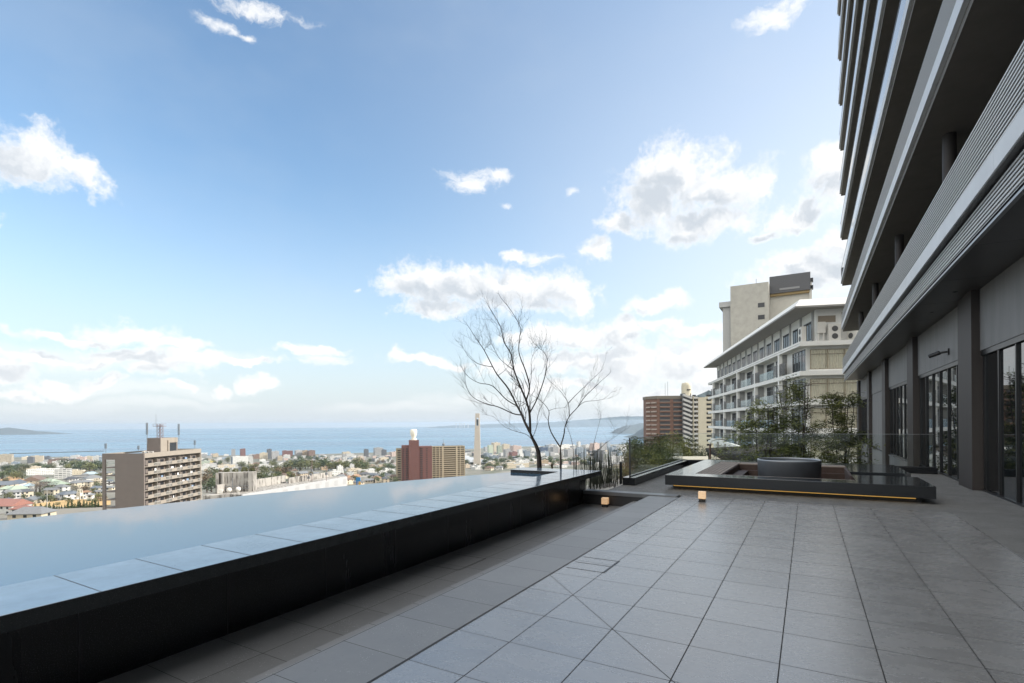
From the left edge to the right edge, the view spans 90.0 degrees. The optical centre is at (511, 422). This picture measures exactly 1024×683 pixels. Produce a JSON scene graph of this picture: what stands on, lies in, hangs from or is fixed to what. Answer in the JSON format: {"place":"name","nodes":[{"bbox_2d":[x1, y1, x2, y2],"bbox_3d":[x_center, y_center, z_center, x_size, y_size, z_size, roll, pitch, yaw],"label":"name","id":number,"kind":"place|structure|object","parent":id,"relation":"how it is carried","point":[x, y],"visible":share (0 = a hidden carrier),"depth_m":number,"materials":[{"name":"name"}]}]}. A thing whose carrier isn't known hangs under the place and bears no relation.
{"place":"outdoors","nodes":[
{"label":"outdoors","id":0,"kind":"place"},
{"bbox_2d":[0,428,71,434],"bbox_3d":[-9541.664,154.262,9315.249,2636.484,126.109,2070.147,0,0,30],"label":"peninsula","id":1,"kind":"object","parent":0,"point":[9,431],"visible":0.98,"depth_m":9147.77},
{"bbox_2d":[33,499,110,506],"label":"bare soil bank","id":2,"kind":"structure","parent":0,"point":[63,503],"depth_m":375.04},
{"bbox_2d":[0,467,600,682],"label":"infinity pool","id":3,"kind":"structure","parent":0,"point":[97,624],"depth_m":4.82,"materials":[{"name":"black stone"}]},
{"bbox_2d":[0,472,545,586],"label":"pool water","id":4,"kind":"structure","parent":3,"relation":"in","point":[32,548],"depth_m":6.73,"materials":[{"name":"blue liquid"}]},
{"bbox_2d":[0,427,632,456],"bbox_3d":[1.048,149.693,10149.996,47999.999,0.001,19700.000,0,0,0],"label":"sea","id":5,"kind":"structure","parent":0,"point":[223,441],"depth_m":5094.77,"materials":[{"name":"liquid"}]},
{"bbox_2d":[9,451,101,453],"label":"breakwater","id":6,"kind":"object","parent":5,"relation":"on","point":[56,452],"visible":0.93,"depth_m":2845.41,"materials":[{"name":"grey"}]},
{"bbox_2d":[0,444,713,520],"bbox_3d":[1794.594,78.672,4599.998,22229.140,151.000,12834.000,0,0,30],"label":"town terrain","id":7,"kind":"structure","parent":0,"point":[110,463],"depth_m":1001.00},
{"bbox_2d":[0,454,13,462],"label":"town building","id":8,"kind":"structure","parent":7,"relation":"on","point":[8,458],"depth_m":1742.78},
{"bbox_2d":[0,481,19,487],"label":"tiled house","id":9,"kind":"structure","parent":7,"relation":"on","point":[8,483],"depth_m":584.10,"materials":[{"name":"blue stone"}]},
{"bbox_2d":[1,489,21,498],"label":"tiled house","id":10,"kind":"structure","parent":7,"relation":"on","point":[17,492],"depth_m":441.58,"materials":[{"name":"grey"}]},
{"bbox_2d":[0,498,33,513],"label":"tiled house","id":11,"kind":"structure","parent":7,"relation":"on","point":[6,505],"depth_m":312.67,"materials":[{"name":"red"}]},
{"bbox_2d":[6,485,28,489],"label":"tiled house","id":12,"kind":"structure","parent":7,"relation":"on","point":[17,487],"depth_m":496.22,"materials":[{"name":"green"}]},
{"bbox_2d":[8,505,33,511],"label":"tiled house","id":13,"kind":"structure","parent":7,"relation":"on","point":[15,508],"depth_m":287.31,"materials":[{"name":"red"}]},
{"bbox_2d":[20,489,33,497],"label":"tiled house","id":14,"kind":"structure","parent":7,"relation":"on","point":[29,492],"depth_m":453.20,"materials":[{"name":"grey"}]},
{"bbox_2d":[5,506,58,519],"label":"tiled house","id":15,"kind":"structure","parent":7,"relation":"on","point":[30,512],"depth_m":259.25,"materials":[{"name":"grey"}]},
{"bbox_2d":[24,496,39,503],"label":"tiled house","id":16,"kind":"structure","parent":7,"relation":"on","point":[33,498],"depth_m":391.81,"materials":[{"name":"grey"}]},
{"bbox_2d":[24,475,46,483],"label":"tiled house","id":17,"kind":"structure","parent":7,"relation":"on","point":[34,478],"depth_m":689.99,"materials":[{"name":"grey"}]},
{"bbox_2d":[28,478,54,492],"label":"town tree","id":18,"kind":"object","parent":7,"relation":"on","point":[39,487],"visible":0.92,"depth_m":495.51,"materials":[{"name":"green plant"}]},
{"bbox_2d":[26,468,59,474],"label":"town building","id":19,"kind":"structure","parent":7,"relation":"on","point":[43,471],"depth_m":967.85,"materials":[{"name":"concrete"}]},
{"bbox_2d":[43,487,59,495],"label":"tiled house","id":20,"kind":"structure","parent":7,"relation":"on","point":[52,490],"depth_m":475.25,"materials":[{"name":"grey"}]},
{"bbox_2d":[49,481,70,486],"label":"tiled house","id":21,"kind":"structure","parent":7,"relation":"on","point":[55,482],"depth_m":582.42,"materials":[{"name":"green"}]},
{"bbox_2d":[53,484,70,490],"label":"tiled house","id":22,"kind":"structure","parent":7,"relation":"on","point":[63,487],"depth_m":530.52,"materials":[{"name":"grey"}]},
{"bbox_2d":[54,467,71,478],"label":"town building","id":23,"kind":"structure","parent":7,"relation":"on","point":[62,473],"depth_m":859.19,"materials":[{"name":"concrete"}]},
{"bbox_2d":[57,491,75,500],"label":"tiled house","id":24,"kind":"structure","parent":7,"relation":"on","point":[67,494],"depth_m":412.04,"materials":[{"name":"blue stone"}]},
{"bbox_2d":[68,480,84,488],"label":"tiled house","id":25,"kind":"structure","parent":7,"relation":"on","point":[76,482],"depth_m":612.72,"materials":[{"name":"grey"}]},
{"bbox_2d":[72,469,85,475],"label":"town building","id":26,"kind":"structure","parent":7,"relation":"on","point":[76,472],"depth_m":936.86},
{"bbox_2d":[76,489,83,498],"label":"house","id":27,"kind":"structure","parent":7,"relation":"on","point":[80,494],"depth_m":418.10,"materials":[{"name":"beige paint"}]},
{"bbox_2d":[70,473,93,479],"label":"town building","id":28,"kind":"structure","parent":7,"relation":"on","point":[82,475],"depth_m":785.77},
{"bbox_2d":[80,462,97,469],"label":"town tree","id":29,"kind":"object","parent":7,"relation":"on","point":[89,466],"visible":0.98,"depth_m":1085.40,"materials":[{"name":"green plant"}]},
{"bbox_2d":[82,475,101,480],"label":"tiled house","id":30,"kind":"structure","parent":7,"relation":"on","point":[90,477],"depth_m":735.36,"materials":[{"name":"grey"}]},
{"bbox_2d":[102,437,201,509],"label":"apartment block","id":31,"kind":"structure","parent":7,"relation":"on","point":[167,470],"depth_m":191.69,"materials":[{"name":"beige concrete"}]},
{"bbox_2d":[201,478,215,492],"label":"town tree","id":32,"kind":"object","parent":7,"relation":"on","point":[209,484],"visible":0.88,"depth_m":515.39,"materials":[{"name":"green plant"}]},
{"bbox_2d":[203,471,256,499],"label":"concrete building","id":33,"kind":"structure","parent":7,"relation":"on","point":[238,481],"depth_m":91.98,"materials":[{"name":"grey"}]},
{"bbox_2d":[223,466,254,471],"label":"roof weeds","id":34,"kind":"object","parent":33,"relation":"on","point":[243,469],"visible":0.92,"depth_m":93.84,"materials":[{"name":"green plant"}]},
{"bbox_2d":[232,456,247,463],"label":"town building","id":35,"kind":"structure","parent":7,"relation":"on","point":[238,459],"depth_m":1472.54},
{"bbox_2d":[271,451,278,460],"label":"town building","id":36,"kind":"structure","parent":7,"relation":"on","point":[274,454],"depth_m":1803.93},
{"bbox_2d":[211,471,346,496],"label":"white parapet building","id":37,"kind":"structure","parent":7,"relation":"on","point":[279,484],"depth_m":103.65,"materials":[{"name":"concrete"}]},
{"bbox_2d":[282,450,292,456],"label":"town building","id":38,"kind":"structure","parent":7,"relation":"on","point":[288,452],"depth_m":2134.95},
{"bbox_2d":[293,461,306,470],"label":"town tree","id":39,"kind":"object","parent":7,"relation":"on","point":[302,464],"visible":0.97,"depth_m":1059.03,"materials":[{"name":"green plant"}]},
{"bbox_2d":[308,460,320,470],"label":"town tree","id":40,"kind":"object","parent":7,"relation":"on","point":[315,464],"visible":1,"depth_m":1049.26,"materials":[{"name":"green plant"}]},
{"bbox_2d":[329,469,343,475],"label":"town building","id":41,"kind":"structure","parent":7,"relation":"on","point":[335,472],"depth_m":875.15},
{"bbox_2d":[357,468,376,473],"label":"town building","id":42,"kind":"structure","parent":7,"relation":"on","point":[368,470],"depth_m":916.25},
{"bbox_2d":[373,447,382,454],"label":"town building","id":43,"kind":"structure","parent":7,"relation":"on","point":[377,451],"depth_m":2197.72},
{"bbox_2d":[396,429,431,480],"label":"apartment tower","id":44,"kind":"structure","parent":7,"relation":"on","point":[413,460],"depth_m":679.56,"materials":[{"name":"brick"}]},
{"bbox_2d":[201,444,626,467],"bbox_3d":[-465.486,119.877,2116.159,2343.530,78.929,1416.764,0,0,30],"label":"distant town","id":45,"kind":"object","parent":7,"relation":"on","point":[565,464],"visible":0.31,"depth_m":1649.94},
{"bbox_2d":[432,445,464,477],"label":"apartment tower","id":46,"kind":"structure","parent":7,"relation":"on","point":[448,461],"depth_m":720.90,"materials":[{"name":"beige concrete"}]},
{"bbox_2d":[473,413,480,464],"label":"observation tower","id":47,"kind":"structure","parent":7,"relation":"on","point":[477,454],"depth_m":1086.00,"materials":[{"name":"concrete"}]},
{"bbox_2d":[500,462,528,467],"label":"town building","id":48,"kind":"structure","parent":7,"relation":"on","point":[511,464],"depth_m":998.18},
{"bbox_2d":[564,448,574,456],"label":"town building","id":49,"kind":"structure","parent":7,"relation":"on","point":[568,452],"depth_m":1472.43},
{"bbox_2d":[590,442,599,450],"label":"town building","id":50,"kind":"structure","parent":7,"relation":"on","point":[596,446],"depth_m":1711.36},
{"bbox_2d":[593,449,603,461],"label":"town building","id":51,"kind":"structure","parent":7,"relation":"on","point":[602,456],"depth_m":1086.55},
{"bbox_2d":[643,396,681,443],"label":"apartment tower","id":52,"kind":"structure","parent":7,"relation":"on","point":[662,415],"depth_m":344.74,"materials":[{"name":"brown brick"}]},
{"bbox_2d":[680,382,713,455],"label":"stair tower block","id":53,"kind":"structure","parent":7,"relation":"on","point":[696,418],"depth_m":340.50,"materials":[{"name":"grey"}]},
{"bbox_2d":[719,272,812,351],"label":"tower block","id":54,"kind":"structure","parent":7,"relation":"on","point":[747,309],"depth_m":128.32,"materials":[{"name":"beige concrete"}]},
{"bbox_2d":[98,504,620,682],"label":"paving","id":55,"kind":"structure","parent":0,"point":[243,655],"depth_m":5.34,"materials":[{"name":"stone"}]},
{"bbox_2d":[601,497,608,506],"bbox_3d":[2.199,1.879,12.086,0.150,0.215,0.150,0,0,24],"label":"lamp","id":56,"kind":"object","parent":55,"relation":"on","point":[604,501],"visible":1,"depth_m":12.03,"materials":[{"name":"beige"}]},
{"bbox_2d":[0,0,850,429],"label":"sky","id":57,"kind":"structure","parent":0,"point":[215,214],"materials":[{"name":"blue"}]},
{"bbox_2d":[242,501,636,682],"bbox_3d":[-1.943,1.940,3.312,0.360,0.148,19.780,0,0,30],"label":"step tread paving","id":58,"kind":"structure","parent":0,"point":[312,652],"depth_m":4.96,"materials":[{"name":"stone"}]},
{"bbox_2d":[254,496,677,682],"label":"granite strip paving","id":59,"kind":"structure","parent":0,"point":[367,655],"depth_m":4.57,"materials":[{"name":"stone"}]},
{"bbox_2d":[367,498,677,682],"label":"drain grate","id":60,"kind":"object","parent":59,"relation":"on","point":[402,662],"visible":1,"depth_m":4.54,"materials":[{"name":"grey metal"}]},
{"bbox_2d":[427,416,642,427],"bbox_3d":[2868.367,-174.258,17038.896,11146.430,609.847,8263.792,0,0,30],"label":"hills","id":61,"kind":"structure","parent":0,"point":[620,421],"depth_m":16165.33,"materials":[{"name":"blue"}]},
{"bbox_2d":[611,423,643,433],"bbox_3d":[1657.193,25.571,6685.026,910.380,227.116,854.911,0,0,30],"label":"headland","id":62,"kind":"structure","parent":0,"point":[631,429],"depth_m":6557.13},
{"bbox_2d":[624,390,711,437],"bbox_3d":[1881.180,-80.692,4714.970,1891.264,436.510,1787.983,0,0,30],"label":"mountain","id":63,"kind":"structure","parent":0,"point":[639,433],"depth_m":4688.96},
{"bbox_2d":[371,496,1023,682],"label":"tiled terrace paving","id":64,"kind":"structure","parent":0,"point":[689,589],"depth_m":4.64,"materials":[{"name":"tile"}]},
{"bbox_2d":[567,557,619,572],"bbox_3d":[0.974,1.691,6.117,0.470,0.005,0.542,0,0,30],"label":"access hatch","id":65,"kind":"object","parent":64,"relation":"on","point":[602,565],"visible":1,"depth_m":6.03,"materials":[{"name":"grey metal"}]},
{"bbox_2d":[698,491,705,501],"bbox_3d":[4.021,1.565,10.825,0.150,0.215,0.150,0,0,24],"label":"lamp","id":66,"kind":"object","parent":64,"relation":"on","point":[701,496],"visible":1,"depth_m":10.76,"materials":[{"name":"beige"}]},
{"bbox_2d":[716,398,810,460],"bbox_3d":[12.255,2.166,24.970,4.687,6.902,2.716,0,0,20],"label":"leafy tree","id":67,"kind":"object","parent":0,"point":[773,429],"visible":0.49,"depth_m":24.85,"materials":[{"name":"green plant"}]},
{"bbox_2d":[757,373,840,458],"bbox_3d":[14.173,1.568,25.394,3.726,8.074,2.615,0,0,30],"label":"leafy tree","id":68,"kind":"object","parent":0,"point":[800,395],"visible":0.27,"depth_m":25.36,"materials":[{"name":"green plant"}]},
{"bbox_2d":[609,466,1023,557],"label":"pebble paving","id":69,"kind":"structure","parent":0,"point":[999,520],"depth_m":10.57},
{"bbox_2d":[623,460,937,485],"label":"granite kerb","id":70,"kind":"structure","parent":69,"relation":"on","point":[637,479],"depth_m":16.06,"materials":[{"name":"stone"}]},
{"bbox_2d":[629,433,933,476],"bbox_3d":[8.204,0.910,14.998,7.640,1.055,6.855,0,0,30],"label":"glass railing","id":71,"kind":"object","parent":70,"relation":"on","point":[659,451],"visible":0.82,"depth_m":16.23,"materials":[{"name":"clear glass"}]},
{"bbox_2d":[665,459,935,501],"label":"bathing deck","id":72,"kind":"structure","parent":69,"relation":"on","point":[871,481],"depth_m":11.97,"materials":[{"name":"stone"}]},
{"bbox_2d":[757,457,821,478],"bbox_3d":[7.495,1.315,13.865,1.536,0.650,1.536,0,0,30],"label":"bath tub","id":73,"kind":"object","parent":72,"relation":"on","point":[790,467],"visible":0.82,"depth_m":13.28,"materials":[{"name":"stone"}]},
{"bbox_2d":[802,390,885,463],"bbox_3d":[15.049,2.131,24.098,4.295,7.263,2.717,0,0,30],"label":"leafy tree","id":74,"kind":"object","parent":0,"point":[846,441],"visible":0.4,"depth_m":23.80,"materials":[{"name":"green plant"}]},
{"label":"terrace slab","id":75,"kind":"structure","parent":0,"visible":0},
{"bbox_2d":[583,489,679,506],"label":"wall","id":76,"kind":"structure","parent":75,"relation":"on","point":[616,498],"depth_m":12.21,"materials":[{"name":"grey stone"}]},
{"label":"planter soil","id":77,"kind":"structure","parent":0,"visible":0},
{"bbox_2d":[449,284,563,467],"bbox_3d":[-0.209,-0.905,13.899,3.337,5.720,2.045,0,0,2],"label":"bare tree","id":78,"kind":"object","parent":77,"relation":"on","point":[538,453],"visible":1,"depth_m":13.77,"materials":[{"name":"brown plant"}]},
{"bbox_2d":[574,447,618,488],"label":"reeds","id":79,"kind":"object","parent":77,"relation":"on","point":[593,482],"visible":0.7,"depth_m":14.04,"materials":[{"name":"plant"}]},
{"bbox_2d":[587,480,622,489],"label":"white gravel","id":80,"kind":"structure","parent":77,"relation":"on","point":[606,488],"depth_m":14.07,"materials":[{"name":"gravel"}]},
{"bbox_2d":[527,347,621,468],"bbox_3d":[1.780,-0.101,13.944,2.634,4.078,1.331,0,0,-5],"label":"bare tree","id":81,"kind":"object","parent":80,"relation":"on","point":[564,410],"visible":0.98,"depth_m":13.88,"materials":[{"name":"brown plant"}]},
{"bbox_2d":[590,398,632,488],"bbox_3d":[2.825,0.477,14.430,1.354,2.909,0.960,0,0,30],"label":"bare tree","id":82,"kind":"object","parent":80,"relation":"on","point":[606,438],"visible":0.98,"depth_m":14.28,"materials":[{"name":"brown plant"}]},
{"bbox_2d":[619,462,621,483],"bbox_3d":[3.018,1.434,14.200,0.068,0.690,0.068,0,0,30],"label":"bollard","id":83,"kind":"object","parent":77,"relation":"on","point":[620,472],"visible":0.82,"depth_m":14.17,"materials":[{"name":"black"}]},
{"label":"garden ground","id":84,"kind":"structure","parent":0,"visible":0},
{"bbox_2d":[615,439,628,477],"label":"hillside tree","id":85,"kind":"object","parent":84,"relation":"on","point":[623,451],"visible":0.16,"depth_m":69.46,"materials":[{"name":"green plant"}]},
{"bbox_2d":[682,437,698,455],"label":"hillside tree","id":86,"kind":"object","parent":84,"relation":"on","point":[692,451],"visible":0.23,"depth_m":91.94,"materials":[{"name":"green plant"}]},
{"bbox_2d":[683,456,720,459],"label":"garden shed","id":87,"kind":"structure","parent":84,"relation":"on","point":[695,457],"depth_m":48.70,"materials":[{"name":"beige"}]},
{"bbox_2d":[697,445,707,455],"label":"hillside tree","id":88,"kind":"object","parent":84,"relation":"on","point":[701,452],"visible":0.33,"depth_m":99.78,"materials":[{"name":"green plant"}]},
{"bbox_2d":[709,438,725,459],"bbox_3d":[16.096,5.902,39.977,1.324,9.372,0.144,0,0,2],"label":"garden lamp","id":89,"kind":"object","parent":84,"relation":"on","point":[710,446],"visible":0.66,"depth_m":39.93,"materials":[{"name":"grey"}]},
{"bbox_2d":[710,438,738,446],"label":"canopy walkway","id":90,"kind":"structure","parent":84,"relation":"on","point":[727,443],"depth_m":56.01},
{"bbox_2d":[706,444,789,460],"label":"slatted roof","id":91,"kind":"structure","parent":84,"relation":"on","point":[733,454],"depth_m":41.11,"materials":[{"name":"grey"}]},
{"bbox_2d":[703,297,857,462],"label":"annex building","id":92,"kind":"structure","parent":84,"relation":"on","point":[757,363],"depth_m":62.34,"materials":[{"name":"grey"}]},
{"bbox_2d":[747,371,752,385],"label":"window","id":93,"kind":"structure","parent":92,"relation":"in","point":[749,374],"depth_m":81.51,"materials":[{"name":"grey"}]},
{"bbox_2d":[747,391,752,406],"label":"window","id":94,"kind":"structure","parent":92,"relation":"in","point":[749,394],"depth_m":81.76,"materials":[{"name":"grey"}]},
{"bbox_2d":[767,363,773,379],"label":"window","id":95,"kind":"structure","parent":92,"relation":"in","point":[769,367],"depth_m":70.14,"materials":[{"name":"grey"}]},
{"bbox_2d":[767,386,773,403],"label":"window","id":96,"kind":"structure","parent":92,"relation":"in","point":[770,390],"depth_m":70.16,"materials":[{"name":"grey"}]},
{"bbox_2d":[774,338,779,352],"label":"window","id":97,"kind":"structure","parent":92,"relation":"in","point":[777,342],"depth_m":69.10,"materials":[{"name":"grey"}]},
{"bbox_2d":[783,333,788,348],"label":"window","id":98,"kind":"structure","parent":92,"relation":"in","point":[786,337],"depth_m":65.33,"materials":[{"name":"grey"}]},
{"bbox_2d":[793,328,797,343],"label":"window","id":99,"kind":"structure","parent":92,"relation":"in","point":[795,333],"depth_m":61.93,"materials":[{"name":"grey"}]},
{"bbox_2d":[792,349,805,372],"bbox_3d":[32.432,-6.792,57.897,0.090,2.430,4.170,0,0,12],"label":"window","id":100,"kind":"structure","parent":92,"relation":"in","point":[798,359],"depth_m":57.68,"materials":[{"name":"grey"}]},
{"bbox_2d":[792,378,805,400],"bbox_3d":[32.454,-3.632,57.897,0.090,2.430,4.170,0,0,12],"label":"window","id":101,"kind":"structure","parent":92,"relation":"in","point":[796,381],"depth_m":57.69,"materials":[{"name":"grey"}]},
{"bbox_2d":[793,407,805,428],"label":"window","id":102,"kind":"structure","parent":92,"relation":"in","point":[801,411],"depth_m":57.45,"materials":[{"name":"grey"}]},
{"bbox_2d":[798,326,805,341],"bbox_3d":[31.951,-9.615,56.410,0.490,1.782,1.150,0,0,12],"label":"air conditioner","id":103,"kind":"object","parent":92,"relation":"on","point":[801,333],"visible":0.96,"depth_m":55.88,"materials":[{"name":"grey"}]},
{"bbox_2d":[804,322,811,340],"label":"window","id":104,"kind":"structure","parent":92,"relation":"in","point":[808,326],"depth_m":57.51,"materials":[{"name":"grey"}]},
{"bbox_2d":[817,322,825,340],"bbox_3d":[33.270,-9.783,55.105,0.800,2.100,0.240,0,0,12],"label":"equipment box","id":105,"kind":"object","parent":92,"relation":"on","point":[821,327],"visible":0.91,"depth_m":55.01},
{"bbox_2d":[810,348,848,368],"bbox_3d":[36.361,-6.854,54.504,8.420,2.160,0.090,0,0,12],"label":"window","id":106,"kind":"structure","parent":92,"relation":"in","point":[844,353],"depth_m":54.98,"materials":[{"name":"brown metal"}]},
{"bbox_2d":[810,378,856,398],"bbox_3d":[36.383,-3.694,54.504,8.420,2.160,0.090,0,0,12],"label":"window","id":107,"kind":"structure","parent":92,"relation":"in","point":[827,383],"depth_m":54.98,"materials":[{"name":"brown metal"}]},
{"bbox_2d":[810,408,856,427],"bbox_3d":[35.232,-0.516,54.755,6.020,2.160,0.090,0,0,12],"label":"window","id":108,"kind":"structure","parent":92,"relation":"in","point":[811,408],"depth_m":54.99,"materials":[{"name":"brown metal"}]},
{"bbox_2d":[827,324,840,339],"bbox_3d":[34.410,-9.632,54.692,1.150,1.782,0.490,0,0,12],"label":"air conditioner","id":109,"kind":"object","parent":92,"relation":"on","point":[833,331],"visible":0.99,"depth_m":54.48,"materials":[{"name":"grey"}]},
{"bbox_2d":[847,330,858,339],"bbox_3d":[36.169,-9.644,54.376,0.490,1.782,1.150,0,0,-9],"label":"air conditioner","id":110,"kind":"object","parent":92,"relation":"on","point":[851,335],"visible":0.49,"depth_m":54.22,"materials":[{"name":"grey"}]},
{"bbox_2d":[837,0,1023,506],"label":"hotel building","id":111,"kind":"structure","parent":84,"relation":"on","point":[931,103],"depth_m":13.20,"materials":[{"name":"concrete"}]},
{"bbox_2d":[861,397,866,444],"bbox_3d":[25.502,-0.123,36.851,0.120,3.389,6.670,0,0,30],"label":"window","id":112,"kind":"structure","parent":111,"relation":"in","point":[863,410],"depth_m":37.78,"materials":[{"name":"black"}]},
{"bbox_2d":[889,381,906,460],"bbox_3d":[17.552,-0.067,23.081,0.120,3.389,6.670,0,0,30],"label":"window","id":113,"kind":"structure","parent":111,"relation":"in","point":[898,393],"depth_m":23.61,"materials":[{"name":"black"}]},
{"bbox_2d":[928,348,949,357],"bbox_3d":[12.599,-2.041,15.103,0.162,0.235,0.517,0,0,-36],"label":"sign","id":114,"kind":"object","parent":111,"relation":"attached to","point":[937,353],"visible":1,"depth_m":15.07,"materials":[{"name":"black"}]},
{"bbox_2d":[919,360,958,480],"bbox_3d":[13.577,-0.039,16.196,0.120,3.389,6.670,0,0,30],"label":"window","id":115,"kind":"structure","parent":111,"relation":"in","point":[939,386],"depth_m":16.18,"materials":[{"name":"black"}]},
{"bbox_2d":[981,334,1023,506],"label":"window","id":116,"kind":"structure","parent":111,"relation":"in","point":[1003,363],"depth_m":10.97,"materials":[{"name":"black"}]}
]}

